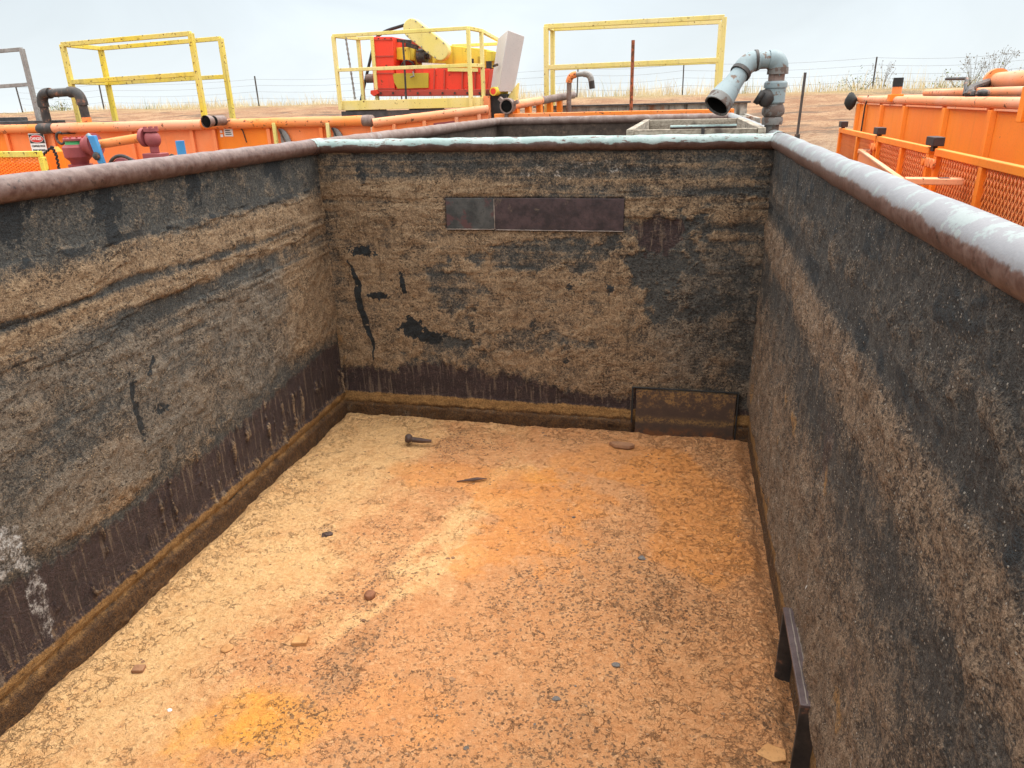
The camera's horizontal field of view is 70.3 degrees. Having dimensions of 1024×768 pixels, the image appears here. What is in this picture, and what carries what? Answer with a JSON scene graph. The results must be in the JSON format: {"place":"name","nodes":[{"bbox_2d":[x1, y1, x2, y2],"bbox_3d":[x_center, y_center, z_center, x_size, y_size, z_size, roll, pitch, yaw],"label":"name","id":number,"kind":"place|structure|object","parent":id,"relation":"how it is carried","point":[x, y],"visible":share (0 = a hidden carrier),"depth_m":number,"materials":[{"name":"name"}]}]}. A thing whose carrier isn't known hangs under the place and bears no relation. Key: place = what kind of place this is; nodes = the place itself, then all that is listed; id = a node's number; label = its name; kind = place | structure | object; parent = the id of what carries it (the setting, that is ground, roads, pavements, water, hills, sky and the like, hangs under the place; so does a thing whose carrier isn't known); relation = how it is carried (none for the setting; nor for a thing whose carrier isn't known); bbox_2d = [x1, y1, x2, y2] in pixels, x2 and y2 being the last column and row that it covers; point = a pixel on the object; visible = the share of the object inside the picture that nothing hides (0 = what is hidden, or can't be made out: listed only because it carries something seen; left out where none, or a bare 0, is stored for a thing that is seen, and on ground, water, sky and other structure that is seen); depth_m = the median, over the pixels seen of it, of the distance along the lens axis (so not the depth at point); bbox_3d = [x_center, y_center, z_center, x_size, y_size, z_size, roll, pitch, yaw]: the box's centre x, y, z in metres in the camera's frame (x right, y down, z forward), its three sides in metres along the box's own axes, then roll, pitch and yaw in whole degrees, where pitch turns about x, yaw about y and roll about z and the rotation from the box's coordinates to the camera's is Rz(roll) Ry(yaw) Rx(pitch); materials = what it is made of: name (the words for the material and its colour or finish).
{"place":"outdoors","nodes":[
{"label":"outdoors","id":0,"kind":"place"},
{"bbox_2d":[0,151,50,174],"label":"guard","id":1,"kind":"object","parent":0,"point":[17,167],"visible":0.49,"depth_m":9.20,"materials":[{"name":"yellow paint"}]},
{"bbox_2d":[0,87,960,152],"bbox_3d":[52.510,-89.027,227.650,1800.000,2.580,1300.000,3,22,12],"label":"ground","id":2,"kind":"structure","parent":0,"point":[823,114],"depth_m":25.54,"materials":[{"name":"soil"}]},
{"bbox_2d":[43,146,65,169],"bbox_3d":[-6.117,-2.235,10.082,0.302,2.050,0.233,3,22,12],"label":"chain bracket","id":3,"kind":"object","parent":2,"relation":"on","point":[55,158],"visible":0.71,"depth_m":9.78,"materials":[{"name":"orange metal"}]},
{"bbox_2d":[49,97,72,110],"bbox_3d":[-20.626,-12.765,33.198,2.029,0.728,1.296,12,25,31],"label":"shrub","id":4,"kind":"object","parent":2,"relation":"on","point":[56,107],"visible":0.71,"depth_m":33.22,"materials":[{"name":"beige plant"}]},
{"bbox_2d":[62,126,168,167],"bbox_3d":[-5.132,-2.229,9.712,1.475,2.262,0.376,3,22,12],"label":"valve manifold","id":5,"kind":"object","parent":2,"relation":"on","point":[81,150],"visible":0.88,"depth_m":9.32,"materials":[{"name":"red paint"}]},
{"bbox_2d":[108,154,135,162],"bbox_3d":[-4.912,-2.039,9.643,0.454,1.946,0.335,3,22,12],"label":"dome cap","id":6,"kind":"object","parent":2,"relation":"on","point":[120,157],"visible":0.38,"depth_m":9.22,"materials":[{"name":"red paint"}]},
{"bbox_2d":[169,141,185,155],"bbox_3d":[-4.009,-1.978,9.218,0.314,2.099,0.123,3,22,12],"label":"blue post","id":7,"kind":"object","parent":2,"relation":"on","point":[180,147],"visible":0.14,"depth_m":8.84,"materials":[{"name":"metal"}]},
{"bbox_2d":[0,105,488,167],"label":"orange tank","id":8,"kind":"object","parent":2,"relation":"on","point":[205,133],"visible":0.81,"depth_m":11.10,"materials":[{"name":"metal"}]},
{"bbox_2d":[0,47,41,120],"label":"handrail","id":9,"kind":"object","parent":8,"relation":"on","point":[26,68],"visible":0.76,"depth_m":12.07,"materials":[{"name":"grey metal"}]},
{"bbox_2d":[28,133,46,151],"bbox_3d":[-7.707,-3.917,11.849,0.300,0.315,0.070,3,22,12],"label":"safety sign","id":10,"kind":"object","parent":8,"relation":"attached to","point":[38,142],"visible":0.94,"depth_m":11.81,"materials":[{"name":"white metal"}]},
{"bbox_2d":[37,86,91,122],"bbox_3d":[-7.190,-4.419,11.659,0.975,0.641,0.166,5,22,17],"label":"gooseneck pipe","id":11,"kind":"object","parent":8,"relation":"on","point":[44,95],"visible":0.94,"depth_m":11.54,"materials":[{"name":"black metal"}]},
{"bbox_2d":[59,31,235,122],"bbox_3d":[-6.036,-5.030,12.147,2.574,1.388,1.074,3,22,12],"label":"handrail","id":12,"kind":"object","parent":8,"relation":"on","point":[107,80],"visible":0.85,"depth_m":11.99,"materials":[{"name":"yellow metal"}]},
{"bbox_2d":[331,26,497,117],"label":"service platform","id":13,"kind":"structure","parent":8,"relation":"on","point":[377,107],"depth_m":11.00,"materials":[{"name":"yellow paint"}]},
{"bbox_2d":[360,18,508,118],"bbox_3d":[-1.224,-4.969,11.651,2.576,1.563,1.330,3,22,12],"label":"shale shaker","id":14,"kind":"object","parent":13,"relation":"on","point":[430,48],"visible":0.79,"depth_m":11.36,"materials":[{"name":"red paint"}]},
{"bbox_2d":[393,73,428,88],"bbox_3d":[-1.589,-4.778,11.451,0.593,0.227,0.020,3,22,12],"label":"door panel","id":15,"kind":"structure","parent":14,"relation":"in","point":[420,80],"depth_m":11.44,"materials":[{"name":"yellow paint"}]},
{"bbox_2d":[490,30,523,99],"bbox_3d":[-0.137,-4.783,10.976,0.529,0.968,0.467,-10,23,-22],"label":"steel box","id":16,"kind":"object","parent":14,"relation":"attached to","point":[508,56],"visible":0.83,"depth_m":10.86,"materials":[{"name":"white metal"}]},
{"bbox_2d":[0,113,1023,767],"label":"mud tank","id":17,"kind":"object","parent":2,"relation":"on","point":[200,353],"visible":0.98,"depth_m":3.44,"materials":[{"name":"metal"}]},
{"bbox_2d":[0,412,795,767],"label":"dried mud","id":18,"kind":"structure","parent":17,"relation":"on","point":[512,662],"depth_m":3.30,"materials":[{"name":"soil"}]},
{"bbox_2d":[131,664,145,673],"bbox_3d":[-1.581,1.208,3.082,0.051,0.019,0.038,-1,21,1],"label":"clod","id":19,"kind":"object","parent":18,"relation":"on","point":[138,668],"visible":1,"depth_m":3.07,"materials":[{"name":"brown soil"}]},
{"bbox_2d":[220,644,233,652],"bbox_3d":[-1.246,1.156,3.181,0.055,0.025,0.052,-12,24,-24],"label":"clod","id":20,"kind":"object","parent":18,"relation":"on","point":[225,648],"visible":1,"depth_m":3.17,"materials":[{"name":"orange soil"}]},
{"bbox_2d":[291,635,308,646],"bbox_3d":[-0.934,1.134,3.208,0.072,0.026,0.052,-2,21,0],"label":"clod","id":21,"kind":"object","parent":18,"relation":"on","point":[300,640],"visible":1,"depth_m":3.19,"materials":[{"name":"orange soil"}]},
{"bbox_2d":[321,531,332,536],"bbox_3d":[-1.023,0.831,4.023,0.064,0.025,0.052,-5,22,-8],"label":"clod","id":22,"kind":"object","parent":18,"relation":"on","point":[327,534],"visible":1,"depth_m":4.01,"materials":[{"name":"brown soil"}]},
{"bbox_2d":[364,590,375,600],"bbox_3d":[-0.686,1.021,3.513,0.054,0.050,0.065,3,22,12],"label":"stone","id":23,"kind":"object","parent":18,"relation":"on","point":[369,595],"visible":1,"depth_m":3.49,"materials":[{"name":"brown stone"}]},
{"bbox_2d":[4,414,770,767],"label":"mud crumbs","id":24,"kind":"object","parent":18,"relation":"on","point":[452,680],"visible":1,"depth_m":3.25,"materials":[{"name":"brown soil"}]},
{"bbox_2d":[50,464,741,749],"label":"slate chips","id":25,"kind":"object","parent":18,"relation":"on","point":[466,747],"visible":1,"depth_m":2.82,"materials":[{"name":"stone"}]},
{"bbox_2d":[405,434,431,442],"bbox_3d":[-0.648,0.380,5.008,0.191,0.065,0.071,3,22,12],"label":"rusty bolt","id":26,"kind":"object","parent":18,"relation":"on","point":[409,438],"visible":1,"depth_m":5.00,"materials":[{"name":"brown metal"}]},
{"bbox_2d":[457,477,486,481],"bbox_3d":[-0.249,0.595,4.526,0.189,0.022,0.033,-1,21,1],"label":"twig","id":27,"kind":"object","parent":18,"relation":"on","point":[473,479],"visible":1,"depth_m":4.52,"materials":[{"name":"wood"}]},
{"bbox_2d":[552,696,560,700],"bbox_3d":[0.176,1.247,2.878,0.035,0.019,0.024,9,24,25],"label":"stone","id":28,"kind":"object","parent":18,"relation":"on","point":[555,698],"visible":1,"depth_m":2.87,"materials":[{"name":"stone"}]},
{"bbox_2d":[611,662,619,666],"bbox_3d":[0.434,1.175,3.040,0.038,0.018,0.026,3,22,12],"label":"stone","id":29,"kind":"object","parent":18,"relation":"on","point":[615,664],"visible":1,"depth_m":3.04,"materials":[{"name":"stone"}]},
{"bbox_2d":[609,441,634,448],"bbox_3d":[0.745,0.415,4.931,0.172,0.022,0.068,3,22,12],"label":"rust scale","id":30,"kind":"object","parent":18,"relation":"on","point":[623,445],"visible":1,"depth_m":4.92,"materials":[{"name":"brown metal"}]},
{"bbox_2d":[756,743,785,762],"bbox_3d":[0.923,1.312,2.579,0.100,0.016,0.070,11,25,29],"label":"mud flake","id":31,"kind":"object","parent":18,"relation":"on","point":[772,753],"visible":1,"depth_m":2.58,"materials":[{"name":"soil"}]},
{"bbox_2d":[626,118,765,135],"bbox_3d":[1.369,-1.925,5.494,0.840,0.136,2.150,3,22,12],"label":"timber frame","id":32,"kind":"object","parent":17,"relation":"on","point":[699,126],"visible":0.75,"depth_m":4.59,"materials":[{"name":"white wood"}]},
{"bbox_2d":[705,49,788,133],"bbox_3d":[1.448,-1.806,4.515,0.548,0.497,0.194,-9,23,-18],"label":"gooseneck pipe","id":33,"kind":"object","parent":17,"relation":"on","point":[720,99],"visible":0.98,"depth_m":4.47,"materials":[{"name":"grey paint"}]},
{"bbox_2d":[4,64,1020,115],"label":"dry grass","id":34,"kind":"structure","parent":2,"relation":"on","point":[619,93],"depth_m":28.77,"materials":[{"name":"beige plant"}]},
{"bbox_2d":[15,53,1019,111],"bbox_3d":[-0.988,-12.100,29.617,45.976,1.484,0.057,3,22,12],"label":"wire fence","id":35,"kind":"object","parent":2,"relation":"on","point":[257,98],"visible":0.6,"depth_m":28.86,"materials":[{"name":"metal"}]},
{"bbox_2d":[494,101,760,122],"bbox_3d":[1.938,-3.331,11.939,3.780,2.350,3.000,3,22,12],"label":"settling tank","id":36,"kind":"object","parent":2,"relation":"on","point":[739,108],"visible":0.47,"depth_m":12.41,"materials":[{"name":"metal"}]},
{"bbox_2d":[498,92,575,117],"bbox_3d":[0.564,-4.526,11.887,0.315,0.479,3.363,7,23,21],"label":"pipe","id":37,"kind":"object","parent":36,"relation":"on","point":[508,106],"visible":0.84,"depth_m":11.33,"materials":[{"name":"orange metal"}]},
{"bbox_2d":[566,71,594,111],"bbox_3d":[1.176,-4.984,12.514,0.503,0.747,0.109,3,22,12],"label":"gooseneck pipe","id":38,"kind":"object","parent":36,"relation":"on","point":[588,75],"visible":0.99,"depth_m":12.40,"materials":[{"name":"grey metal"}]},
{"bbox_2d":[629,40,634,110],"bbox_3d":[1.910,-4.497,11.648,0.059,1.835,0.051,3,22,12],"label":"marker rod","id":39,"kind":"object","parent":36,"relation":"in","point":[632,74],"visible":0.66,"depth_m":11.48,"materials":[{"name":"metal"}]},
{"bbox_2d":[543,14,726,112],"bbox_3d":[2.022,-5.318,12.287,2.949,1.492,1.076,3,22,12],"label":"handrail","id":40,"kind":"object","parent":36,"relation":"on","point":[718,61],"visible":0.81,"depth_m":11.89,"materials":[{"name":"yellow metal"}]},
{"bbox_2d":[794,72,806,138],"bbox_3d":[6.171,-5.723,15.624,0.110,1.787,0.085,3,22,12],"label":"steel post","id":41,"kind":"object","parent":2,"relation":"on","point":[797,134],"visible":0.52,"depth_m":15.54,"materials":[{"name":"black metal"}]},
{"bbox_2d":[809,65,892,91],"bbox_3d":[12.681,-11.222,26.795,3.412,1.002,2.511,3,22,12],"label":"shrub","id":42,"kind":"object","parent":2,"relation":"on","point":[859,82],"visible":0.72,"depth_m":26.90,"materials":[{"name":"brown plant"}]},
{"bbox_2d":[836,121,883,160],"bbox_3d":[4.786,-2.590,10.272,0.161,2.045,2.505,3,22,12],"label":"walkway panel","id":43,"kind":"object","parent":2,"relation":"on","point":[850,142],"visible":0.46,"depth_m":10.27,"materials":[{"name":"orange paint"}]},
{"bbox_2d":[872,62,895,88],"bbox_3d":[13.421,-11.149,26.318,0.872,1.050,0.360,13,26,33],"label":"weed","id":44,"kind":"object","parent":2,"relation":"on","point":[885,73],"visible":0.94,"depth_m":26.26,"materials":[{"name":"grey plant"}]},
{"bbox_2d":[873,127,936,189],"bbox_3d":[4.292,-1.780,8.232,0.161,2.045,2.345,3,22,12],"label":"walkway panel","id":45,"kind":"object","parent":2,"relation":"on","point":[903,158],"visible":0.38,"depth_m":7.85,"materials":[{"name":"orange paint"}]},
{"bbox_2d":[857,149,963,184],"bbox_3d":[4.130,-1.552,8.027,0.490,1.778,3.734,6,23,18],"label":"folding bracket","id":46,"kind":"object","parent":2,"relation":"on","point":[865,157],"visible":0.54,"depth_m":6.18,"materials":[{"name":"orange metal"}]},
{"bbox_2d":[844,68,1023,190],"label":"orange tank","id":47,"kind":"object","parent":2,"relation":"on","point":[984,117],"visible":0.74,"depth_m":8.00,"materials":[{"name":"metal"}]},
{"bbox_2d":[911,63,984,88],"bbox_3d":[15.971,-11.008,25.895,4.080,0.986,3.448,15,27,36],"label":"shrub","id":48,"kind":"object","parent":2,"relation":"on","point":[958,80],"visible":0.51,"depth_m":26.00,"materials":[{"name":"brown plant"}]},
{"bbox_2d":[926,136,1023,226],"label":"walkway panel","id":49,"kind":"object","parent":2,"relation":"on","point":[993,186],"visible":0.49,"depth_m":5.75,"materials":[{"name":"orange paint"}]},
{"bbox_2d":[960,53,999,84],"bbox_3d":[16.175,-10.881,25.286,1.228,1.183,0.522,3,22,12],"label":"weed","id":50,"kind":"object","parent":2,"relation":"on","point":[982,67],"visible":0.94,"depth_m":25.33,"materials":[{"name":"grey plant"}]},
{"bbox_2d":[972,47,1019,74],"bbox_3d":[16.800,-10.982,25.245,1.396,1.413,0.416,3,22,12],"label":"weed","id":51,"kind":"object","parent":2,"relation":"on","point":[1004,53],"visible":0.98,"depth_m":25.10,"materials":[{"name":"grey plant"}]},
{"bbox_2d":[0,0,1023,112],"label":"sky","id":52,"kind":"structure","parent":0,"point":[289,42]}
]}

